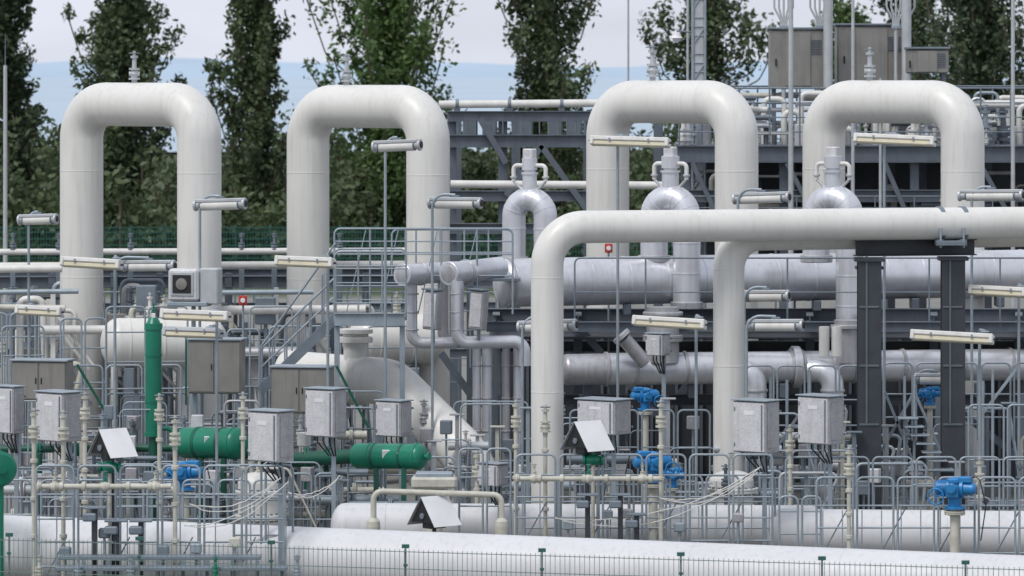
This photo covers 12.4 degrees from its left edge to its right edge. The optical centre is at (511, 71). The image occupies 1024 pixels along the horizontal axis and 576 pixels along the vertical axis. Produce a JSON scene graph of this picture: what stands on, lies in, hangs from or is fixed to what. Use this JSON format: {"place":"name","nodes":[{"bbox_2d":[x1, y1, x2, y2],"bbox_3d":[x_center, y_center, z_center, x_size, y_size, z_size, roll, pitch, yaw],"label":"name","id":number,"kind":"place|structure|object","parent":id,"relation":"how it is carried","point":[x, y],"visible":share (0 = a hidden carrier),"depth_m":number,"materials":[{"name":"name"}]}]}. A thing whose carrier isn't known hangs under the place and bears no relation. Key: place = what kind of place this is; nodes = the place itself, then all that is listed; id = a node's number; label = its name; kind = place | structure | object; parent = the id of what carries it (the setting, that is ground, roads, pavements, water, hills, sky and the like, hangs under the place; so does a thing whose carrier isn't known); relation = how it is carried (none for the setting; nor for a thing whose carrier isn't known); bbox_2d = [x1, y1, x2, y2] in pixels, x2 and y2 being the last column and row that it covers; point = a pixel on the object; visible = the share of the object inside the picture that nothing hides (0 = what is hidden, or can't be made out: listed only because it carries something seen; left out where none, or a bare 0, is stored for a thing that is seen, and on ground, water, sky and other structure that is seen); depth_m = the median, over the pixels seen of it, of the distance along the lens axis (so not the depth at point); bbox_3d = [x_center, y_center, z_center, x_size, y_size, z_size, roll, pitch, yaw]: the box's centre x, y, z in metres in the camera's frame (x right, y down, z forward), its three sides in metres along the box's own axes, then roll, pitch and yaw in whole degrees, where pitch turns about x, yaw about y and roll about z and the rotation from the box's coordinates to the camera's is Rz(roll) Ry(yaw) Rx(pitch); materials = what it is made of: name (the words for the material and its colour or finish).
{"place":"outdoors","nodes":[
{"label":"outdoors","id":0,"kind":"place"},
{"bbox_2d":[235,461,277,525],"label":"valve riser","id":1,"kind":"object","parent":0,"point":[272,509],"visible":0.28,"depth_m":115.55,"materials":[{"name":"white paint"}]},
{"bbox_2d":[0,78,1021,151],"bbox_3d":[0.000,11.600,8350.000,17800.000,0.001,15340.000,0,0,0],"label":"sea","id":2,"kind":"structure","parent":0,"point":[54,96],"depth_m":2773.98,"materials":[{"name":"liquid"}]},
{"bbox_2d":[0,152,1023,525],"bbox_3d":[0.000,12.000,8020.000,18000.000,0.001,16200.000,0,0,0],"label":"ground","id":3,"kind":"structure","parent":0,"point":[394,480],"depth_m":222.44,"materials":[{"name":"grey concrete"}]},
{"bbox_2d":[3,41,8,383],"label":"lightning rod pole","id":4,"kind":"object","parent":3,"relation":"on","point":[5,163],"visible":0.54,"depth_m":179.93,"materials":[{"name":"metal"}]},
{"bbox_2d":[0,451,16,575],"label":"green valve handwheel","id":5,"kind":"object","parent":3,"relation":"on","point":[8,468],"visible":1,"depth_m":106.02,"materials":[{"name":"paint"}]},
{"bbox_2d":[0,384,26,513],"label":"junction box","id":6,"kind":"object","parent":3,"relation":"on","point":[12,409],"visible":0.94,"depth_m":115.82,"materials":[{"name":"metal"}]},
{"bbox_2d":[0,0,46,225],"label":"poplar tree","id":7,"kind":"object","parent":3,"relation":"on","point":[18,90],"visible":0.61,"depth_m":315.48,"materials":[{"name":"green plant"}]},
{"bbox_2d":[17,210,58,357],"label":"tubular light fixture","id":8,"kind":"object","parent":3,"relation":"on","point":[35,218],"visible":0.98,"depth_m":133.99,"materials":[{"name":"metal"}]},
{"bbox_2d":[14,303,63,512],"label":"fluorescent light fixture","id":9,"kind":"object","parent":3,"relation":"on","point":[30,309],"visible":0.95,"depth_m":124.96,"materials":[{"name":"white metal"}]},
{"bbox_2d":[9,358,75,512],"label":"stainless steel cabinet","id":10,"kind":"object","parent":3,"relation":"on","point":[31,374],"visible":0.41,"depth_m":121.71,"materials":[{"name":"grey metal"}]},
{"bbox_2d":[33,389,84,517],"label":"junction box","id":11,"kind":"object","parent":3,"relation":"on","point":[51,404],"visible":0.73,"depth_m":114.73,"materials":[{"name":"metal"}]},
{"bbox_2d":[59,255,123,462],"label":"fluorescent light fixture","id":12,"kind":"object","parent":3,"relation":"on","point":[114,264],"visible":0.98,"depth_m":119.06,"materials":[{"name":"white metal"}]},
{"bbox_2d":[86,428,137,574],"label":"gauge weather hood","id":13,"kind":"object","parent":3,"relation":"on","point":[113,444],"visible":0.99,"depth_m":104.16,"materials":[{"name":"white metal"}]},
{"bbox_2d":[60,0,187,247],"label":"poplar tree","id":14,"kind":"object","parent":3,"relation":"on","point":[120,30],"visible":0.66,"depth_m":309.10,"materials":[{"name":"green plant"}]},
{"bbox_2d":[60,51,221,471],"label":"expansion loop pipe","id":15,"kind":"object","parent":3,"relation":"on","point":[185,111],"visible":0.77,"depth_m":140.09,"materials":[{"name":"metal"}]},
{"bbox_2d":[144,302,177,520],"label":"green gas bottle","id":16,"kind":"object","parent":3,"relation":"on","point":[153,325],"visible":0.77,"depth_m":120.83,"materials":[{"name":"paint"}]},
{"bbox_2d":[100,295,225,432],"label":"pressure vessel","id":17,"kind":"object","parent":3,"relation":"on","point":[129,346],"visible":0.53,"depth_m":136.58,"materials":[{"name":"white paint"}]},
{"bbox_2d":[0,338,370,527],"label":"green pipework","id":18,"kind":"object","parent":3,"relation":"on","point":[323,458],"visible":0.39,"depth_m":121.47,"materials":[{"name":"paint"}]},
{"bbox_2d":[163,460,211,521],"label":"blue valve actuator","id":19,"kind":"object","parent":3,"relation":"on","point":[184,474],"visible":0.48,"depth_m":115.61,"materials":[{"name":"paint"}]},
{"bbox_2d":[0,278,374,478],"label":"process pipework","id":20,"kind":"object","parent":3,"relation":"on","point":[146,296],"visible":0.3,"depth_m":139.35,"materials":[{"name":"metal"}]},
{"bbox_2d":[167,268,221,521],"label":"floodlight housing","id":21,"kind":"object","parent":3,"relation":"on","point":[193,288],"visible":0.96,"depth_m":123.75,"materials":[{"name":"grey metal"}]},
{"bbox_2d":[159,307,231,521],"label":"fluorescent light fixture","id":22,"kind":"object","parent":3,"relation":"on","point":[215,315],"visible":0.94,"depth_m":116.55,"materials":[{"name":"white metal"}]},
{"bbox_2d":[0,233,404,444],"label":"utility pipe","id":23,"kind":"object","parent":3,"relation":"on","point":[12,268],"visible":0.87,"depth_m":142.88,"materials":[{"name":"metal"}]},
{"bbox_2d":[0,305,416,514],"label":"safety railing","id":24,"kind":"object","parent":3,"relation":"on","point":[137,365],"visible":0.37,"depth_m":129.99,"materials":[{"name":"metal"}]},
{"bbox_2d":[177,427,247,523],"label":"green pressure tank","id":25,"kind":"object","parent":3,"relation":"on","point":[198,443],"visible":0.78,"depth_m":118.36,"materials":[{"name":"metal"}]},
{"bbox_2d":[186,337,246,523],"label":"stainless steel cabinet","id":26,"kind":"object","parent":3,"relation":"on","point":[231,365],"visible":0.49,"depth_m":121.19,"materials":[{"name":"grey metal"}]},
{"bbox_2d":[192,194,247,414],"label":"tubular light fixture","id":27,"kind":"object","parent":3,"relation":"on","point":[219,202],"visible":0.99,"depth_m":123.99,"materials":[{"name":"metal"}]},
{"bbox_2d":[0,269,496,442],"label":"pipe bridge steelwork","id":28,"kind":"object","parent":3,"relation":"on","point":[257,278],"visible":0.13,"depth_m":144.99,"materials":[{"name":"grey metal"}]},
{"bbox_2d":[202,0,295,213],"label":"poplar tree","id":29,"kind":"object","parent":3,"relation":"on","point":[255,130],"visible":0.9,"depth_m":305.19,"materials":[{"name":"green plant"}]},
{"bbox_2d":[245,408,296,575],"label":"junction box","id":30,"kind":"object","parent":3,"relation":"on","point":[270,434],"visible":1,"depth_m":104.09,"materials":[{"name":"metal"}]},
{"bbox_2d":[269,364,336,475],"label":"stainless steel cabinet","id":31,"kind":"object","parent":3,"relation":"on","point":[289,382],"visible":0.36,"depth_m":119.72,"materials":[{"name":"grey metal"}]},
{"bbox_2d":[274,254,335,527],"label":"fluorescent light fixture","id":32,"kind":"object","parent":3,"relation":"on","point":[327,261],"visible":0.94,"depth_m":119.06,"materials":[{"name":"white metal"}]},
{"bbox_2d":[303,386,348,517],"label":"junction box","id":33,"kind":"object","parent":3,"relation":"on","point":[325,411],"visible":0.94,"depth_m":115.80,"materials":[{"name":"metal"}]},
{"bbox_2d":[0,225,672,261],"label":"perimeter fence","id":34,"kind":"object","parent":3,"relation":"on","point":[235,245],"visible":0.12,"depth_m":289.98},
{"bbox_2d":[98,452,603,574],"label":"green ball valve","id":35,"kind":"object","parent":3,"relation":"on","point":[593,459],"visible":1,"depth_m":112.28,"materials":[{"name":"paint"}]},
{"bbox_2d":[287,54,449,480],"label":"expansion loop pipe","id":36,"kind":"object","parent":3,"relation":"on","point":[319,114],"visible":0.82,"depth_m":139.62,"materials":[{"name":"metal"}]},
{"bbox_2d":[302,0,466,255],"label":"poplar tree","id":37,"kind":"object","parent":3,"relation":"on","point":[396,58],"visible":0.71,"depth_m":304.68,"materials":[{"name":"green plant"}]},
{"bbox_2d":[257,228,519,471],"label":"access staircase","id":38,"kind":"structure","parent":3,"relation":"on","point":[318,334],"depth_m":125.18,"materials":[{"name":"metal"}]},
{"bbox_2d":[275,328,502,503],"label":"descending gas pipe","id":39,"kind":"object","parent":3,"relation":"on","point":[361,368],"visible":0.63,"depth_m":126.56,"materials":[{"name":"metal"}]},
{"bbox_2d":[35,493,743,575],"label":"instrument support frame","id":40,"kind":"object","parent":3,"relation":"on","point":[105,532],"visible":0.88,"depth_m":103.25,"materials":[{"name":"paint"}]},
{"bbox_2d":[184,467,760,527],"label":"cable run","id":41,"kind":"object","parent":40,"relation":"on","point":[332,483],"visible":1,"depth_m":111.59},
{"bbox_2d":[349,442,431,500],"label":"green pressure tank","id":42,"kind":"object","parent":3,"relation":"on","point":[376,457],"visible":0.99,"depth_m":116.83,"materials":[{"name":"metal"}]},
{"bbox_2d":[374,398,413,500],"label":"junction box","id":43,"kind":"object","parent":3,"relation":"on","point":[393,417],"visible":0.81,"depth_m":118.78,"materials":[{"name":"metal"}]},
{"bbox_2d":[350,291,443,484],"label":"pressure vessel","id":44,"kind":"object","parent":3,"relation":"on","point":[393,340],"visible":0.31,"depth_m":136.64,"materials":[{"name":"white paint"}]},
{"bbox_2d":[371,136,422,494],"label":"tubular light fixture","id":45,"kind":"object","parent":3,"relation":"on","point":[393,144],"visible":0.99,"depth_m":124.06,"materials":[{"name":"metal"}]},
{"bbox_2d":[407,496,461,531],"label":"gauge weather hood","id":46,"kind":"object","parent":3,"relation":"on","point":[433,513],"visible":0.96,"depth_m":110.31,"materials":[{"name":"white metal"}]},
{"bbox_2d":[427,193,483,470],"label":"tubular light fixture","id":47,"kind":"object","parent":3,"relation":"on","point":[453,201],"visible":0.98,"depth_m":125.06,"materials":[{"name":"metal"}]},
{"bbox_2d":[394,257,530,500],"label":"nozzle manifold","id":48,"kind":"object","parent":3,"relation":"on","point":[455,275],"visible":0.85,"depth_m":127.84,"materials":[{"name":"metal"}]},
{"bbox_2d":[476,461,508,517],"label":"junction box","id":49,"kind":"object","parent":3,"relation":"on","point":[497,472],"visible":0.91,"depth_m":113.80,"materials":[{"name":"metal"}]},
{"bbox_2d":[28,392,984,575],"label":"cream valve pipework","id":50,"kind":"object","parent":3,"relation":"on","point":[434,483],"visible":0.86,"depth_m":111.74,"materials":[{"name":"paint"}]},
{"bbox_2d":[0,533,1023,575],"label":"fence","id":51,"kind":"object","parent":3,"relation":"on","point":[965,563],"visible":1,"depth_m":98.38,"materials":[{"name":"metal"}]},
{"bbox_2d":[0,89,1023,261],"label":"woodland undergrowth","id":52,"kind":"object","parent":3,"relation":"on","point":[40,192],"visible":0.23,"depth_m":301.40,"materials":[{"name":"green plant"}]},
{"bbox_2d":[4,515,1023,575],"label":"foreground gas pipe","id":53,"kind":"object","parent":3,"relation":"on","point":[20,528],"visible":0.69,"depth_m":102.90,"materials":[{"name":"metal"}]},
{"bbox_2d":[4,387,1023,527],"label":"instrument pipework","id":54,"kind":"object","parent":3,"relation":"on","point":[892,468],"visible":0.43,"depth_m":120.71,"materials":[{"name":"metal"}]},
{"bbox_2d":[4,448,1023,575],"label":"safety railing","id":55,"kind":"object","parent":3,"relation":"on","point":[557,502],"visible":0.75,"depth_m":112.48,"materials":[{"name":"metal"}]},
{"bbox_2d":[516,316,578,503],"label":"tubular light fixture","id":56,"kind":"object","parent":3,"relation":"on","point":[522,326],"visible":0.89,"depth_m":119.56,"materials":[{"name":"metal"}]},
{"bbox_2d":[494,0,601,212],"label":"poplar tree","id":57,"kind":"object","parent":3,"relation":"on","point":[548,79],"visible":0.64,"depth_m":308.85,"materials":[{"name":"green plant"}]},
{"bbox_2d":[447,111,662,412],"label":"pipe bridge steelwork","id":58,"kind":"object","parent":3,"relation":"on","point":[522,135],"visible":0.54,"depth_m":155.69,"materials":[{"name":"grey metal"}]},
{"bbox_2d":[439,99,661,188],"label":"utility pipe","id":59,"kind":"object","parent":58,"relation":"on","point":[509,105],"visible":0.91,"depth_m":150.88,"materials":[{"name":"white metal"}]},
{"bbox_2d":[331,503,812,544],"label":"ground level pipe","id":60,"kind":"object","parent":3,"relation":"on","point":[393,516],"visible":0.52,"depth_m":114.56,"materials":[{"name":"metal"}]},
{"bbox_2d":[560,420,614,492],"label":"gauge weather hood","id":61,"kind":"object","parent":3,"relation":"on","point":[586,438],"visible":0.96,"depth_m":112.32,"materials":[{"name":"white metal"}]},
{"bbox_2d":[574,396,633,499],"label":"junction box","id":62,"kind":"object","parent":3,"relation":"on","point":[613,414],"visible":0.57,"depth_m":116.70,"materials":[{"name":"metal"}]},
{"bbox_2d":[589,134,671,499],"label":"fluorescent light fixture","id":63,"kind":"object","parent":3,"relation":"on","point":[619,140],"visible":0.93,"depth_m":124.16,"materials":[{"name":"white metal"}]},
{"bbox_2d":[626,387,664,503],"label":"blue valve actuator","id":64,"kind":"object","parent":3,"relation":"on","point":[644,396],"visible":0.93,"depth_m":122.89,"materials":[{"name":"paint"}]},
{"bbox_2d":[624,450,679,539],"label":"blue valve actuator","id":65,"kind":"object","parent":3,"relation":"on","point":[653,468],"visible":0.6,"depth_m":113.88,"materials":[{"name":"paint"}]},
{"bbox_2d":[645,332,672,504],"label":"junction box","id":66,"kind":"object","parent":3,"relation":"on","point":[657,343],"visible":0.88,"depth_m":125.91,"materials":[{"name":"metal"}]},
{"bbox_2d":[631,314,707,504],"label":"fluorescent light fixture","id":67,"kind":"object","parent":3,"relation":"on","point":[696,324],"visible":0.95,"depth_m":116.05,"materials":[{"name":"white metal"}]},
{"bbox_2d":[586,44,758,485],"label":"expansion loop pipe","id":68,"kind":"object","parent":3,"relation":"on","point":[724,111],"visible":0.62,"depth_m":137.48,"materials":[{"name":"metal"}]},
{"bbox_2d":[671,0,705,307],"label":"communications mast","id":69,"kind":"object","parent":3,"relation":"on","point":[698,39],"visible":0.33,"depth_m":155.83,"materials":[{"name":"metal"}]},
{"bbox_2d":[637,0,779,174],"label":"poplar tree","id":70,"kind":"object","parent":3,"relation":"on","point":[717,16],"visible":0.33,"depth_m":315.19,"materials":[{"name":"green plant"}]},
{"bbox_2d":[438,257,1023,504],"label":"pipe rack","id":71,"kind":"object","parent":3,"relation":"on","point":[591,335],"visible":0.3,"depth_m":133.99,"materials":[{"name":"grey metal"}]},
{"bbox_2d":[493,249,1023,314],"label":"gas header pipe","id":72,"kind":"object","parent":71,"relation":"on","point":[902,275],"visible":0.56,"depth_m":132.40,"materials":[{"name":"metal"}]},
{"bbox_2d":[501,149,556,257],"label":"insulated gooseneck pipe","id":73,"kind":"object","parent":72,"relation":"attached to","point":[532,197],"visible":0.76,"depth_m":131.85,"materials":[{"name":"metal"}]},
{"bbox_2d":[638,147,702,309],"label":"insulated gooseneck pipe","id":74,"kind":"object","parent":72,"relation":"attached to","point":[670,193],"visible":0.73,"depth_m":131.11,"materials":[{"name":"metal"}]},
{"bbox_2d":[564,306,1023,467],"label":"header pipe","id":75,"kind":"object","parent":71,"relation":"attached to","point":[637,366],"visible":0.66,"depth_m":129.22,"materials":[{"name":"metal"}]},
{"bbox_2d":[800,147,862,319],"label":"insulated gooseneck pipe","id":76,"kind":"object","parent":71,"relation":"on","point":[832,192],"visible":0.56,"depth_m":131.17,"materials":[{"name":"metal"}]},
{"bbox_2d":[708,452,757,504],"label":"valve riser","id":77,"kind":"object","parent":3,"relation":"on","point":[747,488],"visible":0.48,"depth_m":117.10,"materials":[{"name":"white paint"}]},
{"bbox_2d":[730,397,781,544],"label":"junction box","id":78,"kind":"object","parent":3,"relation":"on","point":[755,425],"visible":0.92,"depth_m":112.77,"materials":[{"name":"metal"}]},
{"bbox_2d":[732,188,791,208],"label":"tubular light fixture","id":79,"kind":"object","parent":3,"relation":"on","point":[760,196],"visible":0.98,"depth_m":125.92,"materials":[{"name":"metal"}]},
{"bbox_2d":[744,286,790,471],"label":"tubular light fixture","id":80,"kind":"object","parent":3,"relation":"on","point":[765,294],"visible":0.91,"depth_m":123.96,"materials":[{"name":"metal"}]},
{"bbox_2d":[745,315,804,472],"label":"tubular light fixture","id":81,"kind":"object","parent":3,"relation":"on","point":[774,323],"visible":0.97,"depth_m":118.98,"materials":[{"name":"metal"}]},
{"bbox_2d":[531,207,1023,503],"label":"overhead gas pipe","id":82,"kind":"object","parent":3,"relation":"on","point":[559,238],"visible":0.85,"depth_m":118.55,"materials":[{"name":"metal"}]},
{"bbox_2d":[788,0,793,307],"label":"lightning rod pole","id":83,"kind":"object","parent":3,"relation":"on","point":[790,112],"visible":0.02,"depth_m":151.94,"materials":[{"name":"metal"}]},
{"bbox_2d":[569,362,1023,510],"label":"safety railing","id":84,"kind":"object","parent":3,"relation":"on","point":[913,417],"visible":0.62,"depth_m":120.98,"materials":[{"name":"metal"}]},
{"bbox_2d":[795,393,846,508],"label":"junction box","id":85,"kind":"object","parent":3,"relation":"on","point":[820,418],"visible":0.98,"depth_m":114.75,"materials":[{"name":"metal"}]},
{"bbox_2d":[810,0,871,130],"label":"poplar tree","id":86,"kind":"object","parent":3,"relation":"on","point":[843,15],"visible":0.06,"depth_m":325.27,"materials":[{"name":"green plant"}]},
{"bbox_2d":[675,85,1023,307],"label":"steel platform","id":87,"kind":"structure","parent":3,"relation":"on","point":[913,173],"depth_m":153.69,"materials":[{"name":"metal"}]},
{"bbox_2d":[672,91,1023,246],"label":"process pipework","id":88,"kind":"object","parent":87,"relation":"on","point":[999,124],"visible":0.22,"depth_m":155.03,"materials":[{"name":"grey metal"}]},
{"bbox_2d":[766,0,949,119],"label":"control cabinet","id":89,"kind":"object","parent":87,"relation":"on","point":[812,56],"visible":0.61,"depth_m":156.30,"materials":[{"name":"silver metal"}]},
{"bbox_2d":[713,239,1023,473],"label":"overhead gas pipe","id":90,"kind":"object","parent":3,"relation":"on","point":[730,258],"visible":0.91,"depth_m":119.89,"materials":[{"name":"metal"}]},
{"bbox_2d":[802,47,984,481],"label":"expansion loop pipe","id":91,"kind":"object","parent":3,"relation":"on","point":[950,112],"visible":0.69,"depth_m":136.98,"materials":[{"name":"metal"}]},
{"bbox_2d":[852,132,936,509],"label":"fluorescent light fixture","id":92,"kind":"object","parent":3,"relation":"on","point":[889,138],"visible":0.98,"depth_m":124.21,"materials":[{"name":"white metal"}]},
{"bbox_2d":[767,509,1023,554],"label":"ground level pipe","id":93,"kind":"object","parent":3,"relation":"on","point":[989,541],"visible":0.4,"depth_m":113.55,"materials":[{"name":"metal"}]},
{"bbox_2d":[853,206,976,509],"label":"pipe support portal","id":94,"kind":"object","parent":3,"relation":"on","point":[869,354],"visible":0.88,"depth_m":120.94,"materials":[{"name":"paint"}]},
{"bbox_2d":[870,0,967,90],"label":"poplar tree","id":95,"kind":"object","parent":3,"relation":"on","point":[914,16],"visible":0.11,"depth_m":329.07,"materials":[{"name":"green plant"}]},
{"bbox_2d":[908,328,995,455],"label":"fluorescent light fixture","id":96,"kind":"object","parent":3,"relation":"on","point":[979,338],"visible":0.94,"depth_m":115.98,"materials":[{"name":"white metal"}]},
{"bbox_2d":[927,476,986,552],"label":"blue valve actuator","id":97,"kind":"object","parent":3,"relation":"on","point":[954,490],"visible":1,"depth_m":109.85,"materials":[{"name":"paint"}]},
{"bbox_2d":[911,0,1023,125],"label":"poplar tree","id":98,"kind":"object","parent":3,"relation":"on","point":[979,51],"visible":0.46,"depth_m":306.59,"materials":[{"name":"green plant"}]},
{"bbox_2d":[957,185,1023,509],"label":"tubular light fixture","id":99,"kind":"object","parent":3,"relation":"on","point":[989,193],"visible":0.99,"depth_m":126.06,"materials":[{"name":"metal"}]},
{"bbox_2d":[967,283,1023,510],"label":"fluorescent light fixture","id":100,"kind":"object","parent":3,"relation":"on","point":[1017,292],"visible":0.96,"depth_m":121.11,"materials":[{"name":"white metal"}]},
{"bbox_2d":[1011,0,1014,307],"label":"lightning rod pole","id":101,"kind":"object","parent":3,"relation":"on","point":[1012,106],"depth_m":152.94,"materials":[{"name":"metal"}]},
{"bbox_2d":[13,0,1023,67],"label":"sky","id":102,"kind":"structure","parent":0,"point":[478,31],"materials":[{"name":"white"}]},
{"bbox_2d":[24,58,1023,77],"bbox_3d":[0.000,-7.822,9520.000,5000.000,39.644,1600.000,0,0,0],"label":"distant hills","id":103,"kind":"structure","parent":0,"point":[190,67],"depth_m":8915.18,"materials":[{"name":"blue"}]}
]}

